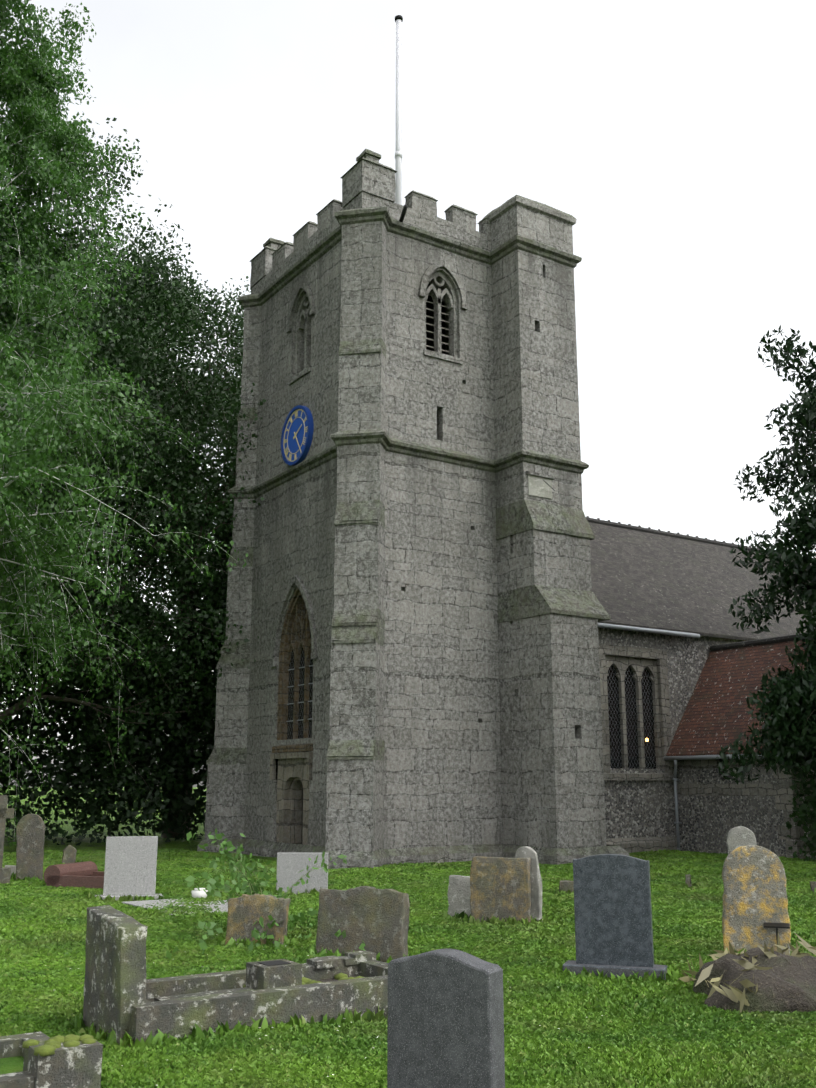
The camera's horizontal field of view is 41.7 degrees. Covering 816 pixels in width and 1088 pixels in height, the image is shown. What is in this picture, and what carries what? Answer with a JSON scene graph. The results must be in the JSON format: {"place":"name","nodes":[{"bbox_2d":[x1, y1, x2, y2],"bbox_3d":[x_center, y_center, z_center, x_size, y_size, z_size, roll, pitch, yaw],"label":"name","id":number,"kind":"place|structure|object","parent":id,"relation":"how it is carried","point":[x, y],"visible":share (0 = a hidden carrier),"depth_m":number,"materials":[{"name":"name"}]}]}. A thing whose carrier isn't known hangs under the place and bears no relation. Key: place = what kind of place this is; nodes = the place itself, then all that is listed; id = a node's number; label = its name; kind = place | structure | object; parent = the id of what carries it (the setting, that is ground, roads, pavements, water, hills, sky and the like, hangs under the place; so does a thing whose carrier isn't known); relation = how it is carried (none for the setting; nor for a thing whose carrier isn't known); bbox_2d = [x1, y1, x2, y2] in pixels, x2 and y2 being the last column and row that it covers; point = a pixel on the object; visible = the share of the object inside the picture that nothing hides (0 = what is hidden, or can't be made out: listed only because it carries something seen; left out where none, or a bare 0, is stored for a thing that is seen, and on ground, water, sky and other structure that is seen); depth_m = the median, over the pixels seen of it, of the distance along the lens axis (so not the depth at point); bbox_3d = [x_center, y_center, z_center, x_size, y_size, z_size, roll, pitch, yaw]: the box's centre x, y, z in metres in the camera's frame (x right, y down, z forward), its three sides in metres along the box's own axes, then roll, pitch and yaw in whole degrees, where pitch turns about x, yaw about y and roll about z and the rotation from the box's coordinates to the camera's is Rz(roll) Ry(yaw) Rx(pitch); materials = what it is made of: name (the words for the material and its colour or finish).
{"place":"outdoors","nodes":[
{"label":"outdoors","id":0,"kind":"place"},
{"bbox_2d":[0,787,815,1087],"bbox_3d":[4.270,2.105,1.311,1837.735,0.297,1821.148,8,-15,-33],"label":"ground","id":1,"kind":"structure","parent":0,"point":[94,845],"depth_m":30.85,"materials":[{"name":"green plant"}]},
{"bbox_2d":[0,795,14,883],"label":"cross monument","id":2,"kind":"object","parent":1,"relation":"on","point":[5,873],"visible":0.91,"depth_m":18.58,"materials":[{"name":"stone"}]},
{"bbox_2d":[5,865,15,874],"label":"gravestone","id":3,"kind":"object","parent":1,"relation":"on","point":[13,868],"depth_m":19.42,"materials":[{"name":"stone"}]},
{"bbox_2d":[16,814,45,879],"bbox_3d":[-6.678,5.412,18.936,0.497,1.255,0.123,2,-13,-7],"label":"gravestone","id":4,"kind":"object","parent":1,"relation":"on","point":[30,832],"visible":0.83,"depth_m":18.91,"materials":[{"name":"stone"}]},
{"bbox_2d":[0,1032,102,1087],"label":"grave kerb","id":5,"kind":"object","parent":1,"relation":"on","point":[36,1060],"visible":1,"depth_m":6.19,"materials":[{"name":"stone"}]},
{"bbox_2d":[62,845,76,863],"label":"gravestone","id":6,"kind":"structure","parent":1,"relation":"on","point":[69,853],"depth_m":21.80,"materials":[{"name":"stone"}]},
{"bbox_2d":[44,861,103,888],"bbox_3d":[-5.359,5.676,18.291,1.270,0.420,1.040,-4,-13,19],"label":"tomb","id":7,"kind":"object","parent":1,"relation":"on","point":[87,874],"visible":0.62,"depth_m":17.98,"materials":[{"name":"red stone"}]},
{"bbox_2d":[83,905,147,1043],"bbox_3d":[-2.258,3.335,8.245,0.252,0.984,0.861,8,-15,-33],"label":"headstone","id":8,"kind":"object","parent":1,"relation":"on","point":[115,977],"visible":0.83,"depth_m":8.04,"materials":[{"name":"grey stone"}]},
{"bbox_2d":[0,480,233,845],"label":"hedge tree","id":9,"kind":"object","parent":1,"relation":"on","point":[174,757],"visible":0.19,"depth_m":32.29,"materials":[{"name":"green plant"}]},
{"bbox_2d":[0,288,237,729],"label":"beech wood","id":10,"kind":"object","parent":1,"relation":"on","point":[218,531],"visible":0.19,"depth_m":31.66,"materials":[{"name":"green plant"}]},
{"bbox_2d":[0,0,247,847],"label":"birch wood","id":11,"kind":"object","parent":1,"relation":"on","point":[30,82],"visible":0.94,"depth_m":26.18,"materials":[{"name":"green plant"}]},
{"bbox_2d":[95,836,162,899],"bbox_3d":[-4.283,5.046,16.535,1.054,1.022,0.350,3,-13,-12],"label":"gravestone","id":12,"kind":"object","parent":1,"relation":"on","point":[130,864],"visible":0.92,"depth_m":16.49,"materials":[{"name":"grey stone"}]},
{"bbox_2d":[0,117,264,794],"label":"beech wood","id":13,"kind":"object","parent":1,"relation":"on","point":[128,310],"visible":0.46,"depth_m":30.87,"materials":[{"name":"green plant"}]},
{"bbox_2d":[2,231,265,837],"bbox_3d":[-8.050,-0.576,37.541,19.407,21.136,18.583,-3,-13,11],"label":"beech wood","id":14,"kind":"object","parent":1,"relation":"on","point":[163,605],"visible":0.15,"depth_m":32.87,"materials":[{"name":"green plant"}]},
{"bbox_2d":[122,898,227,914],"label":"grave slab","id":15,"kind":"structure","parent":1,"relation":"on","point":[143,903],"depth_m":15.51,"materials":[{"name":"stone"}]},
{"bbox_2d":[191,888,207,897],"bbox_3d":[-3.201,5.371,16.455,0.254,0.155,0.260,8,-15,-33],"label":"white flower pot","id":16,"kind":"object","parent":15,"relation":"on","point":[196,892],"visible":0.71,"depth_m":16.36,"materials":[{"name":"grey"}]},
{"bbox_2d":[225,894,290,944],"bbox_3d":[-1.727,4.341,12.283,0.720,0.644,0.210,-2,-13,10],"label":"gravestone","id":17,"kind":"object","parent":1,"relation":"on","point":[245,912],"visible":0.69,"depth_m":12.22,"materials":[{"name":"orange stone"}]},
{"bbox_2d":[129,951,387,1043],"bbox_3d":[-1.199,3.773,8.906,2.606,0.545,1.160,8,-15,-33],"label":"grave kerb","id":18,"kind":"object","parent":1,"relation":"on","point":[277,991],"visible":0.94,"depth_m":8.65,"materials":[{"name":"grey stone"}]},
{"bbox_2d":[166,828,365,958],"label":"shrub stems","id":19,"kind":"object","parent":1,"relation":"on","point":[251,889],"visible":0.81,"depth_m":12.77,"materials":[{"name":"green plant"}]},
{"bbox_2d":[276,852,327,894],"bbox_3d":[-1.677,5.271,16.984,0.811,0.723,0.100,0,-13,1],"label":"gravestone","id":20,"kind":"object","parent":1,"relation":"on","point":[290,866],"visible":0.77,"depth_m":16.95,"materials":[{"name":"grey stone"}]},
{"bbox_2d":[45,884,602,1076],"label":"lawn daisies","id":21,"kind":"object","parent":1,"relation":"on","point":[343,1018],"visible":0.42,"depth_m":8.08,"materials":[{"name":"white"}]},
{"bbox_2d":[316,886,409,961],"bbox_3d":[-0.490,4.116,11.530,1.017,0.837,0.301,-5,-13,20],"label":"dark headstone","id":22,"kind":"object","parent":1,"relation":"on","point":[375,920],"visible":0.77,"depth_m":11.45,"materials":[{"name":"stone"}]},
{"bbox_2d":[11,862,815,1047],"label":"grass tufts","id":23,"kind":"object","parent":1,"relation":"on","point":[126,1040],"visible":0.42,"depth_m":10.29,"materials":[{"name":"green plant"}]},
{"bbox_2d":[387,948,504,1087],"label":"granite headstone","id":24,"kind":"object","parent":1,"relation":"on","point":[445,1028],"visible":1,"depth_m":5.54,"materials":[{"name":"grey stone"}]},
{"bbox_2d":[447,875,470,916],"bbox_3d":[0.709,4.808,14.474,0.356,0.646,0.103,-3,-13,14],"label":"gravestone","id":25,"kind":"object","parent":1,"relation":"on","point":[459,893],"visible":0.62,"depth_m":14.45,"materials":[{"name":"stone"}]},
{"bbox_2d":[470,856,530,922],"bbox_3d":[1.204,4.546,13.945,0.804,0.908,0.193,-4,-13,16],"label":"gravestone","id":26,"kind":"object","parent":1,"relation":"on","point":[500,887],"visible":0.75,"depth_m":13.89,"materials":[{"name":"stone"}]},
{"bbox_2d":[197,15,815,868],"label":"church","id":27,"kind":"structure","parent":1,"relation":"on","point":[469,629],"depth_m":26.09,"materials":[{"name":"stone"}]},
{"bbox_2d":[515,846,541,920],"bbox_3d":[1.578,4.503,14.009,0.362,1.039,0.122,-8,-15,33],"label":"gravestone","id":28,"kind":"object","parent":1,"relation":"on","point":[536,884],"visible":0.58,"depth_m":13.93,"materials":[{"name":"stone"}]},
{"bbox_2d":[559,880,573,891],"bbox_3d":[2.545,5.471,16.927,0.303,0.303,0.135,-2,-13,11],"label":"marker","id":29,"kind":"object","parent":1,"relation":"on","point":[565,885],"visible":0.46,"depth_m":16.89,"materials":[{"name":"stone"}]},
{"bbox_2d":[563,854,667,980],"bbox_3d":[2.037,3.726,10.637,0.989,1.242,0.300,-4,-13,18],"label":"gravestone","id":30,"kind":"object","parent":1,"relation":"on","point":[613,916],"visible":0.9,"depth_m":10.59,"materials":[{"name":"stone"}]},
{"bbox_2d":[685,874,691,886],"bbox_3d":[4.609,5.590,17.602,0.114,0.306,0.126,-4,-13,17],"label":"marker","id":31,"kind":"object","parent":1,"relation":"on","point":[688,879],"visible":0.65,"depth_m":17.56,"materials":[{"name":"stone"}]},
{"bbox_2d":[727,826,755,854],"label":"gravestone","id":32,"kind":"object","parent":1,"relation":"on","point":[738,836],"visible":0.38,"depth_m":15.95,"materials":[{"name":"stone"}]},
{"bbox_2d":[677,933,815,1012],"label":"earth mound","id":33,"kind":"object","parent":1,"relation":"on","point":[762,978],"visible":0.65,"depth_m":9.21,"materials":[{"name":"soil"}]},
{"bbox_2d":[764,922,789,941],"bbox_3d":[3.834,4.175,11.088,0.260,0.475,0.070,-5,-13,19],"label":"grave marker plaque","id":34,"kind":"object","parent":33,"relation":"on","point":[776,925],"visible":0.71,"depth_m":11.12,"materials":[{"name":"black metal"}]},
{"bbox_2d":[722,845,790,953],"bbox_3d":[3.668,3.827,11.339,0.697,1.242,0.221,-2,-13,11],"label":"headstone","id":35,"kind":"object","parent":1,"relation":"on","point":[754,897],"visible":0.85,"depth_m":11.30,"materials":[{"name":"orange stone"}]},
{"bbox_2d":[716,324,815,783],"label":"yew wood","id":36,"kind":"object","parent":1,"relation":"on","point":[787,705],"visible":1,"depth_m":23.04,"materials":[{"name":"green plant"}]},
{"bbox_2d":[784,554,815,860],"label":"tree","id":37,"kind":"object","parent":1,"relation":"on","point":[803,809],"visible":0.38,"depth_m":24.13,"materials":[{"name":"green plant"}]},
{"bbox_2d":[810,881,815,891],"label":"marker","id":38,"kind":"object","parent":1,"relation":"on","point":[813,885],"visible":0.5,"depth_m":16.78,"materials":[{"name":"stone"}]},
{"bbox_2d":[0,0,815,786],"label":"sky","id":39,"kind":"structure","parent":0,"point":[678,137],"materials":[{"name":"white"}]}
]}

